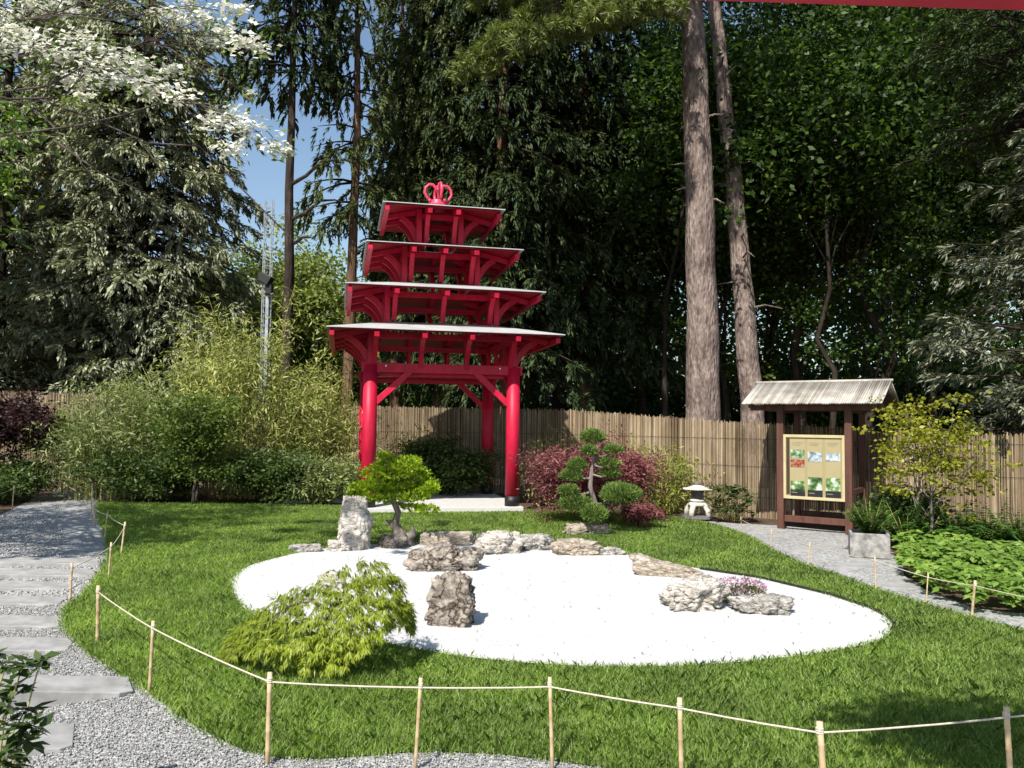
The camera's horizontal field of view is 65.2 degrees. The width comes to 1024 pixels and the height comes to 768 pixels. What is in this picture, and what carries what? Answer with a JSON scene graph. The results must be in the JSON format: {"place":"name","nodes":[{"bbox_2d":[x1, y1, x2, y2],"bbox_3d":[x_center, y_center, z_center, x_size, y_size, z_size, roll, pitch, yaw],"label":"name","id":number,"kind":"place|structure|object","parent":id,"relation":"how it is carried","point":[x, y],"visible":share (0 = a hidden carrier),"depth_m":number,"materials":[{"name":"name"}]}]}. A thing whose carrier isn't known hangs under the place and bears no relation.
{"place":"outdoors","nodes":[
{"label":"outdoors","id":0,"kind":"place"},
{"bbox_2d":[0,489,607,767],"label":"gravel path","id":1,"kind":"structure","parent":0,"point":[81,536],"depth_m":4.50,"materials":[{"name":"grey gravel"}]},
{"bbox_2d":[0,647,63,767],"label":"leafy shrub","id":2,"kind":"object","parent":1,"relation":"on","point":[16,741],"visible":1,"depth_m":2.94,"materials":[{"name":"green plant"}]},
{"bbox_2d":[0,615,64,630],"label":"stone slab","id":3,"kind":"structure","parent":1,"relation":"on","point":[10,622],"depth_m":6.24,"materials":[{"name":"grey stone"}]},
{"bbox_2d":[0,595,67,606],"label":"stone slab","id":4,"kind":"structure","parent":1,"relation":"on","point":[18,600],"depth_m":6.98,"materials":[{"name":"grey stone"}]},
{"bbox_2d":[0,636,74,656],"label":"stone slab","id":5,"kind":"structure","parent":1,"relation":"on","point":[25,645],"depth_m":5.61,"materials":[{"name":"grey stone"}]},
{"bbox_2d":[0,723,74,757],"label":"stone slab","id":6,"kind":"structure","parent":1,"relation":"on","point":[59,738],"depth_m":3.98,"materials":[{"name":"grey stone"}]},
{"bbox_2d":[0,580,81,591],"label":"stone slab","id":7,"kind":"structure","parent":1,"relation":"on","point":[7,586],"depth_m":7.63,"materials":[{"name":"grey stone"}]},
{"bbox_2d":[0,568,100,578],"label":"stone slab","id":8,"kind":"structure","parent":1,"relation":"on","point":[16,573],"depth_m":8.20,"materials":[{"name":"grey stone"}]},
{"bbox_2d":[0,557,106,566],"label":"stone slab","id":9,"kind":"structure","parent":1,"relation":"on","point":[20,561],"depth_m":8.85,"materials":[{"name":"grey stone"}]},
{"bbox_2d":[0,674,132,708],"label":"stone slab","id":10,"kind":"structure","parent":1,"relation":"on","point":[62,690],"depth_m":4.60,"materials":[{"name":"grey stone"}]},
{"bbox_2d":[0,0,304,251],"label":"dogwood tree","id":11,"kind":"object","parent":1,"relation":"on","point":[286,150],"visible":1,"depth_m":7.40,"materials":[{"name":"white plant"}]},
{"bbox_2d":[265,671,272,766],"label":"bamboo stake","id":12,"kind":"object","parent":1,"relation":"on","point":[268,715],"visible":1,"depth_m":3.76,"materials":[{"name":"wood"}]},
{"bbox_2d":[413,677,422,767],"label":"bamboo stake","id":13,"kind":"object","parent":1,"relation":"on","point":[420,688],"visible":1,"depth_m":3.71,"materials":[{"name":"wood"}]},
{"bbox_2d":[547,676,553,767],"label":"bamboo stake","id":14,"kind":"object","parent":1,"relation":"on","point":[549,683],"visible":1,"depth_m":3.74,"materials":[{"name":"wood"}]},
{"bbox_2d":[706,0,1023,9],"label":"red gate","id":15,"kind":"structure","parent":1,"relation":"on","point":[995,4],"depth_m":0.91,"materials":[{"name":"paint"}]},
{"bbox_2d":[0,0,1022,404],"label":"sky","id":16,"kind":"structure","parent":0,"point":[265,177],"materials":[{"name":"blue"}]},
{"bbox_2d":[0,452,1023,613],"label":"ground","id":17,"kind":"structure","parent":0,"point":[993,602],"depth_m":15.21,"materials":[{"name":"soil"}]},
{"bbox_2d":[0,93,47,265],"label":"leafy tree","id":18,"kind":"object","parent":17,"relation":"on","point":[6,178],"visible":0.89,"depth_m":20.84,"materials":[{"name":"green plant"}]},
{"bbox_2d":[0,378,78,462],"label":"purple maple","id":19,"kind":"object","parent":17,"relation":"on","point":[18,415],"visible":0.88,"depth_m":15.91,"materials":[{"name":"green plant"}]},
{"bbox_2d":[0,455,93,502],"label":"shrub","id":20,"kind":"object","parent":17,"relation":"on","point":[18,473],"visible":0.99,"depth_m":15.45,"materials":[{"name":"green plant"}]},
{"bbox_2d":[0,0,121,450],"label":"spruce tree","id":21,"kind":"object","parent":17,"relation":"on","point":[20,250],"visible":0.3,"depth_m":23.91,"materials":[{"name":"green plant"}]},
{"bbox_2d":[0,0,187,460],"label":"spruce tree","id":22,"kind":"object","parent":17,"relation":"on","point":[15,367],"visible":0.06,"depth_m":26.94,"materials":[{"name":"green plant"}]},
{"bbox_2d":[0,373,205,500],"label":"bamboo clump","id":23,"kind":"object","parent":17,"relation":"on","point":[82,440],"visible":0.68,"depth_m":15.92,"materials":[{"name":"green plant"}]},
{"bbox_2d":[0,0,278,466],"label":"spruce tree","id":24,"kind":"object","parent":17,"relation":"on","point":[138,318],"visible":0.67,"depth_m":23.94,"materials":[{"name":"green plant"}]},
{"bbox_2d":[83,350,262,496],"bbox_3d":[-7.205,0.790,17.424,3.769,3.229,3.075,1,-3,0],"label":"bamboo clump","id":25,"kind":"object","parent":17,"relation":"on","point":[154,386],"visible":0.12,"depth_m":17.23,"materials":[{"name":"green plant"}]},
{"bbox_2d":[150,285,350,499],"bbox_3d":[-5.427,0.138,17.301,4.522,4.562,3.738,1,-3,0],"label":"bamboo clump","id":26,"kind":"object","parent":17,"relation":"on","point":[221,366],"visible":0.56,"depth_m":16.75,"materials":[{"name":"green plant"}]},
{"bbox_2d":[257,199,273,453],"bbox_3d":[-7.373,-1.471,23.920,0.436,8.404,0.576,1,-3,0],"label":"lattice mast","id":27,"kind":"object","parent":17,"relation":"on","point":[265,279],"visible":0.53,"depth_m":24.07,"materials":[{"name":"silver metal"}]},
{"bbox_2d":[189,234,343,447],"bbox_3d":[-11.453,-2.006,36.434,8.426,10.670,8.776,-1,-3,25],"label":"leafy tree","id":28,"kind":"object","parent":17,"relation":"on","point":[248,269],"visible":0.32,"depth_m":35.45,"materials":[{"name":"green plant"}]},
{"bbox_2d":[213,0,364,440],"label":"pine tree","id":29,"kind":"object","parent":17,"relation":"on","point":[290,43],"visible":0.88,"depth_m":22.18,"materials":[{"name":"green plant"}]},
{"bbox_2d":[231,207,362,384],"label":"leafy tree","id":30,"kind":"object","parent":17,"relation":"on","point":[301,280],"visible":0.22,"depth_m":36.25,"materials":[{"name":"green plant"}]},
{"bbox_2d":[249,352,399,494],"bbox_3d":[-4.158,0.855,17.484,2.924,3.181,3.003,-1,-3,32],"label":"bamboo clump","id":31,"kind":"object","parent":17,"relation":"on","point":[326,431],"visible":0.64,"depth_m":17.00,"materials":[{"name":"green plant"}]},
{"bbox_2d":[281,247,409,414],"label":"leafy tree","id":32,"kind":"object","parent":17,"relation":"on","point":[337,297],"visible":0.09,"depth_m":35.71,"materials":[{"name":"green plant"}]},
{"bbox_2d":[294,0,409,457],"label":"spruce tree","id":33,"kind":"object","parent":17,"relation":"on","point":[350,216],"visible":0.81,"depth_m":23.14,"materials":[{"name":"green plant"}]},
{"bbox_2d":[344,0,439,454],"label":"spruce tree","id":34,"kind":"object","parent":17,"relation":"on","point":[401,19],"visible":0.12,"depth_m":28.97,"materials":[{"name":"green plant"}]},
{"bbox_2d":[283,493,523,513],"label":"stone platform","id":35,"kind":"structure","parent":17,"relation":"on","point":[478,502],"depth_m":15.23,"materials":[{"name":"stone"}]},
{"bbox_2d":[326,181,564,507],"bbox_3d":[-1.529,-0.893,16.046,4.200,6.387,4.200,1,-3,-12],"label":"pagoda","id":36,"kind":"object","parent":35,"relation":"on","point":[379,303],"visible":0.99,"depth_m":15.30,"materials":[{"name":"red paint"}]},
{"bbox_2d":[356,410,458,491],"bbox_3d":[-2.243,1.525,17.513,2.248,1.890,1.918,2,-3,-23],"label":"bamboo clump","id":37,"kind":"object","parent":17,"relation":"on","point":[401,440],"visible":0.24,"depth_m":17.32,"materials":[{"name":"green plant"}]},
{"bbox_2d":[356,0,521,448],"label":"spruce tree","id":38,"kind":"object","parent":17,"relation":"on","point":[408,62],"visible":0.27,"depth_m":25.46,"materials":[{"name":"green plant"}]},
{"bbox_2d":[387,426,505,496],"bbox_3d":[-1.338,1.700,17.442,2.900,1.574,2.934,1,-3,0],"label":"shrub","id":39,"kind":"object","parent":17,"relation":"on","point":[451,468],"visible":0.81,"depth_m":16.76,"materials":[{"name":"green plant"}]},
{"bbox_2d":[385,0,615,476],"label":"spruce tree","id":40,"kind":"object","parent":17,"relation":"on","point":[539,134],"visible":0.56,"depth_m":24.30,"materials":[{"name":"green plant"}]},
{"bbox_2d":[0,390,1023,528],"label":"reed fence","id":41,"kind":"object","parent":17,"relation":"on","point":[657,430],"visible":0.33,"depth_m":15.35,"materials":[{"name":"beige wood"}]},
{"bbox_2d":[5,199,1023,459],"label":"woods","id":42,"kind":"object","parent":17,"relation":"on","point":[785,349],"depth_m":43.15,"materials":[{"name":"green plant"}]},
{"bbox_2d":[495,423,583,505],"bbox_3d":[0.882,1.598,16.477,2.099,1.716,2.184,2,-3,-21],"label":"shrub","id":43,"kind":"object","parent":17,"relation":"on","point":[548,442],"visible":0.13,"depth_m":16.28,"materials":[{"name":"green plant"}]},
{"bbox_2d":[442,0,724,496],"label":"pine tree","id":44,"kind":"object","parent":17,"relation":"on","point":[540,25],"visible":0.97,"depth_m":18.84,"materials":[{"name":"brown plant"}]},
{"bbox_2d":[481,45,707,440],"bbox_3d":[1.759,-5.006,31.270,10.090,16.453,11.236,3,-4,-43],"label":"leafy tree","id":45,"kind":"object","parent":17,"relation":"on","point":[556,402],"visible":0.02,"depth_m":30.09,"materials":[{"name":"green plant"}]},
{"bbox_2d":[508,18,685,446],"bbox_3d":[2.768,-8.474,27.366,7.064,23.011,6.746,1,-3,0],"label":"spruce tree","id":46,"kind":"object","parent":17,"relation":"on","point":[592,298],"visible":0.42,"depth_m":26.00,"materials":[{"name":"green plant"}]},
{"bbox_2d":[209,339,1023,470],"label":"undergrowth","id":47,"kind":"object","parent":17,"relation":"on","point":[626,396],"visible":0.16,"depth_m":34.27,"materials":[{"name":"green plant"}]},
{"bbox_2d":[522,0,755,431],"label":"leafy tree","id":48,"kind":"object","parent":17,"relation":"on","point":[642,402],"visible":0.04,"depth_m":28.24,"materials":[{"name":"green plant"}]},
{"bbox_2d":[609,430,724,514],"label":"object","id":49,"kind":"object","parent":17,"relation":"on","point":[668,498],"visible":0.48,"depth_m":14.76,"materials":[{"name":"green plant"}]},
{"bbox_2d":[565,1,824,416],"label":"leafy tree","id":50,"kind":"object","parent":17,"relation":"on","point":[642,208],"visible":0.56,"depth_m":23.87,"materials":[{"name":"green plant"}]},
{"bbox_2d":[585,2,862,477],"bbox_3d":[7.033,-4.619,25.805,9.406,15.252,7.747,1,-3,0],"label":"leafy tree","id":51,"kind":"object","parent":17,"relation":"on","point":[721,372],"visible":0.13,"depth_m":25.23,"materials":[{"name":"green plant"}]},
{"bbox_2d":[595,0,861,471],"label":"leafy tree","id":52,"kind":"object","parent":17,"relation":"on","point":[722,350],"visible":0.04,"depth_m":28.38,"materials":[{"name":"green plant"}]},
{"bbox_2d":[702,482,761,521],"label":"broadleaf shrub","id":53,"kind":"object","parent":17,"relation":"on","point":[725,508],"visible":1,"depth_m":13.67,"materials":[{"name":"green plant"}]},
{"bbox_2d":[706,1,781,487],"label":"pine tree","id":54,"kind":"object","parent":17,"relation":"on","point":[748,366],"visible":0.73,"depth_m":22.12,"materials":[{"name":"brown plant"}]},
{"bbox_2d":[664,3,878,464],"bbox_3d":[10.824,-7.264,33.480,11.347,21.407,10.940,1,-3,0],"label":"leafy tree","id":55,"kind":"object","parent":17,"relation":"on","point":[768,339],"depth_m":32.89,"materials":[{"name":"green plant"}]},
{"bbox_2d":[609,1,974,429],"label":"leafy tree","id":56,"kind":"object","parent":17,"relation":"on","point":[793,296],"visible":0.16,"depth_m":26.01,"materials":[{"name":"green plant"}]},
{"bbox_2d":[647,3,988,434],"bbox_3d":[8.317,-4.299,22.714,8.738,14.326,7.858,1,-3,0],"label":"leafy tree","id":57,"kind":"object","parent":17,"relation":"on","point":[866,96],"visible":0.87,"depth_m":21.86,"materials":[{"name":"green plant"}]},
{"bbox_2d":[741,379,899,533],"bbox_3d":[5.017,1.130,12.952,2.140,2.390,1.637,-1,-4,35],"label":"notice board","id":58,"kind":"object","parent":17,"relation":"on","point":[814,467],"visible":0.94,"depth_m":12.61,"materials":[{"name":"brown wood"}]},
{"bbox_2d":[822,559,885,572],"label":"stone slab","id":59,"kind":"structure","parent":17,"relation":"on","point":[846,567],"depth_m":9.37,"materials":[{"name":"grey stone"}]},
{"bbox_2d":[704,0,1023,488],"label":"leafy tree","id":60,"kind":"object","parent":17,"relation":"on","point":[849,258],"visible":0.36,"depth_m":24.04,"materials":[{"name":"green plant"}]},
{"bbox_2d":[845,482,959,529],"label":"shrub","id":61,"kind":"object","parent":17,"relation":"on","point":[898,502],"visible":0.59,"depth_m":11.30,"materials":[{"name":"green plant"}]},
{"bbox_2d":[803,5,1006,463],"bbox_3d":[17.452,-9.198,34.408,10.655,25.533,11.963,-2,-4,43],"label":"leafy tree","id":62,"kind":"object","parent":17,"relation":"on","point":[907,390],"visible":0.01,"depth_m":33.84,"materials":[{"name":"green plant"}]},
{"bbox_2d":[790,5,1023,475],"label":"leafy tree","id":63,"kind":"object","parent":17,"relation":"on","point":[930,400],"visible":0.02,"depth_m":28.05,"materials":[{"name":"green plant"}]},
{"bbox_2d":[877,497,952,544],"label":"fern","id":64,"kind":"object","parent":17,"relation":"on","point":[908,525],"visible":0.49,"depth_m":10.70,"materials":[{"name":"green plant"}]},
{"bbox_2d":[832,5,1023,395],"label":"leafy tree","id":65,"kind":"object","parent":17,"relation":"on","point":[1009,225],"visible":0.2,"depth_m":24.69,"materials":[{"name":"green plant"}]},
{"bbox_2d":[852,390,1022,546],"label":"tree","id":66,"kind":"object","parent":17,"relation":"on","point":[944,464],"visible":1,"depth_m":10.64,"materials":[{"name":"yellow plant"}]},
{"bbox_2d":[919,491,993,541],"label":"fern","id":67,"kind":"object","parent":17,"relation":"on","point":[951,524],"visible":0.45,"depth_m":10.77,"materials":[{"name":"green plant"}]},
{"bbox_2d":[891,520,1023,606],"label":"ground cover","id":68,"kind":"object","parent":17,"relation":"on","point":[979,551],"visible":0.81,"depth_m":8.43,"materials":[{"name":"green plant"}]},
{"bbox_2d":[891,7,1023,174],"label":"spruce tree","id":69,"kind":"object","parent":17,"relation":"on","point":[958,56],"visible":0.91,"depth_m":17.32,"materials":[{"name":"green plant"}]},
{"bbox_2d":[905,102,1023,452],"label":"spruce tree","id":70,"kind":"object","parent":17,"relation":"on","point":[972,332],"visible":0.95,"depth_m":13.40,"materials":[{"name":"green plant"}]},
{"bbox_2d":[934,498,1023,548],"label":"fern","id":71,"kind":"object","parent":17,"relation":"on","point":[974,525],"visible":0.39,"depth_m":10.59,"materials":[{"name":"green plant"}]},
{"bbox_2d":[970,506,1023,549],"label":"fern","id":72,"kind":"object","parent":17,"relation":"on","point":[1008,532],"visible":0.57,"depth_m":10.15,"materials":[{"name":"green plant"}]},
{"bbox_2d":[53,498,1023,767],"bbox_3d":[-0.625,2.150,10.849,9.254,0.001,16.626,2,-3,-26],"label":"lawn","id":73,"kind":"structure","parent":0,"point":[183,500],"depth_m":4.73,"materials":[{"name":"green plant"}]},
{"bbox_2d":[95,585,100,641],"bbox_3d":[-2.955,1.663,5.706,0.033,0.452,0.059,2,-3,-16],"label":"bamboo stake","id":74,"kind":"object","parent":73,"relation":"on","point":[97,623],"visible":0.98,"depth_m":5.70,"materials":[{"name":"wood"}]},
{"bbox_2d":[98,592,1023,733],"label":"rope","id":75,"kind":"object","parent":74,"relation":"attached to","point":[842,731],"visible":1,"depth_m":3.67,"materials":[{"name":"beige fabric"}]},
{"bbox_2d":[56,435,217,502],"bbox_3d":[-7.168,1.668,15.880,2.629,1.335,2.645,0,-3,16],"label":"shrub","id":76,"kind":"object","parent":73,"relation":"on","point":[143,475],"visible":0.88,"depth_m":15.37,"materials":[{"name":"green plant"}]},
{"bbox_2d":[124,377,252,503],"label":"tree","id":77,"kind":"object","parent":73,"relation":"on","point":[188,427],"visible":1,"depth_m":15.04,"materials":[{"name":"green plant"}]},
{"bbox_2d":[189,439,332,505],"bbox_3d":[-4.860,1.733,15.994,2.714,1.266,3.045,1,-3,0],"label":"shrub","id":78,"kind":"object","parent":73,"relation":"on","point":[256,472],"visible":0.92,"depth_m":15.36,"materials":[{"name":"green plant"}]},
{"bbox_2d":[272,452,360,504],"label":"shrub","id":79,"kind":"object","parent":73,"relation":"on","point":[329,483],"visible":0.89,"depth_m":15.47,"materials":[{"name":"green plant"}]},
{"bbox_2d":[215,556,419,679],"bbox_3d":[-1.294,1.496,5.262,1.385,0.728,0.998,1,-3,0],"label":"laceleaf maple","id":80,"kind":"object","parent":73,"relation":"on","point":[300,651],"visible":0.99,"depth_m":5.07,"materials":[{"name":"green plant"}]},
{"bbox_2d":[563,522,610,534],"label":"rock","id":81,"kind":"object","parent":73,"relation":"on","point":[575,528],"visible":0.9,"depth_m":11.71,"materials":[{"name":"stone"}]},
{"bbox_2d":[509,420,679,520],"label":"red maple","id":82,"kind":"object","parent":73,"relation":"on","point":[545,474],"visible":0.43,"depth_m":12.99,"materials":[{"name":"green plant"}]},
{"bbox_2d":[556,427,643,524],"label":"cloud pruned pine","id":83,"kind":"object","parent":73,"relation":"on","point":[586,505],"visible":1,"depth_m":11.91,"materials":[{"name":"green plant"}]},
{"bbox_2d":[614,499,668,527],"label":"red maple","id":84,"kind":"object","parent":73,"relation":"on","point":[640,514],"visible":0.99,"depth_m":12.44,"materials":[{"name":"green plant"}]},
{"bbox_2d":[677,697,683,767],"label":"bamboo stake","id":85,"kind":"object","parent":73,"relation":"on","point":[680,729],"visible":1,"depth_m":3.48,"materials":[{"name":"wood"}]},
{"bbox_2d":[682,481,712,519],"bbox_3d":[3.226,2.011,13.917,0.571,0.645,0.540,2,-3,-20],"label":"stone lantern","id":86,"kind":"object","parent":73,"relation":"on","point":[697,488],"visible":0.98,"depth_m":13.80,"materials":[{"name":"white stone"}]},
{"bbox_2d":[1002,706,1012,767],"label":"bamboo stake","id":87,"kind":"object","parent":73,"relation":"on","point":[1007,730],"visible":1,"depth_m":3.42,"materials":[{"name":"wood"}]},
{"bbox_2d":[231,542,891,666],"bbox_3d":[0.135,2.004,8.060,6.092,0.001,5.539,1,-3,0],"label":"white gravel bed","id":88,"kind":"object","parent":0,"point":[623,623],"visible":0.56,"depth_m":6.77,"materials":[{"name":"white gravel"}]},
{"bbox_2d":[337,495,373,550],"bbox_3d":[-1.993,1.776,10.161,0.478,0.724,0.377,1,-3,-11],"label":"standing stone","id":89,"kind":"object","parent":88,"relation":"on","point":[355,521],"visible":0.83,"depth_m":10.03,"materials":[{"name":"stone"}]},
{"bbox_2d":[377,533,407,548],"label":"rock","id":90,"kind":"object","parent":88,"relation":"on","point":[393,541],"visible":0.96,"depth_m":10.21,"materials":[{"name":"grey stone"}]},
{"bbox_2d":[344,450,441,545],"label":"bonsai tree","id":91,"kind":"object","parent":88,"relation":"on","point":[395,468],"visible":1,"depth_m":10.37,"materials":[{"name":"green plant"}]},
{"bbox_2d":[403,543,484,571],"bbox_3d":[-0.750,1.923,8.813,0.896,0.321,0.446,1,-3,-6],"label":"rock","id":92,"kind":"object","parent":88,"relation":"on","point":[440,557],"visible":0.94,"depth_m":8.65,"materials":[{"name":"stone"}]},
{"bbox_2d":[418,530,474,545],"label":"rock","id":93,"kind":"object","parent":88,"relation":"on","point":[463,538],"visible":0.8,"depth_m":10.49,"materials":[{"name":"stone"}]},
{"bbox_2d":[424,571,476,627],"bbox_3d":[-0.470,1.728,6.406,0.415,0.472,0.317,0,-3,11],"label":"standing stone","id":94,"kind":"object","parent":88,"relation":"on","point":[450,599],"visible":0.94,"depth_m":6.29,"materials":[{"name":"stone"}]},
{"bbox_2d":[474,529,526,554],"bbox_3d":[-0.164,1.983,10.005,0.666,0.338,0.442,2,-3,-17],"label":"rock","id":95,"kind":"object","parent":88,"relation":"on","point":[496,541],"visible":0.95,"depth_m":9.87,"materials":[{"name":"stone"}]},
{"bbox_2d":[520,533,554,549],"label":"rock","id":96,"kind":"object","parent":88,"relation":"on","point":[539,541],"visible":0.75,"depth_m":10.19,"materials":[{"name":"grey stone"}]},
{"bbox_2d":[550,538,603,555],"bbox_3d":[0.795,2.041,9.972,0.658,0.243,0.374,1,-3,-6],"label":"rock","id":97,"kind":"object","parent":88,"relation":"on","point":[573,546],"visible":0.94,"depth_m":9.85,"materials":[{"name":"stone"}]},
{"bbox_2d":[628,552,702,578],"bbox_3d":[1.648,1.964,8.581,0.792,0.257,0.260,0,-3,17],"label":"rock","id":98,"kind":"object","parent":88,"relation":"on","point":[644,565],"visible":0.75,"depth_m":8.50,"materials":[{"name":"stone"}]},
{"bbox_2d":[658,574,729,611],"bbox_3d":[1.615,1.865,7.092,0.606,0.319,0.464,1,-3,-6],"label":"rock","id":99,"kind":"object","parent":88,"relation":"on","point":[702,592],"visible":0.99,"depth_m":6.94,"materials":[{"name":"stone"}]},
{"bbox_2d":[717,575,767,603],"bbox_3d":[2.098,1.903,7.333,0.526,0.264,0.454,1,-3,0],"label":"pink flower cushion","id":100,"kind":"object","parent":88,"relation":"on","point":[760,587],"visible":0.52,"depth_m":7.32,"materials":[{"name":"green plant"}]},
{"bbox_2d":[726,593,794,615],"bbox_3d":[2.156,1.911,6.923,0.576,0.203,0.348,0,-3,6],"label":"rock","id":101,"kind":"object","parent":88,"relation":"on","point":[771,604],"visible":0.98,"depth_m":6.84,"materials":[{"name":"grey stone"}]},
{"bbox_2d":[700,567,894,631],"bbox_3d":[2.772,2.018,7.700,0.481,0.050,2.801,2,-3,-19],"label":"edging strip","id":102,"kind":"object","parent":88,"relation":"on","point":[790,584],"visible":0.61,"depth_m":7.95,"materials":[{"name":"black metal"}]},
{"bbox_2d":[705,521,1023,628],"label":"side path","id":103,"kind":"structure","parent":0,"point":[825,558],"depth_m":9.79,"materials":[{"name":"grey stone"}]},
{"bbox_2d":[848,529,890,558],"bbox_3d":[4.537,2.028,10.174,0.460,0.300,0.460,0,-3,20],"label":"stone trough","id":104,"kind":"object","parent":103,"relation":"on","point":[865,545],"visible":0.98,"depth_m":9.97,"materials":[{"name":"stone"}]},
{"bbox_2d":[841,496,899,533],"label":"fern","id":105,"kind":"object","parent":104,"relation":"on","point":[866,524],"visible":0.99,"depth_m":10.17,"materials":[{"name":"green plant"}]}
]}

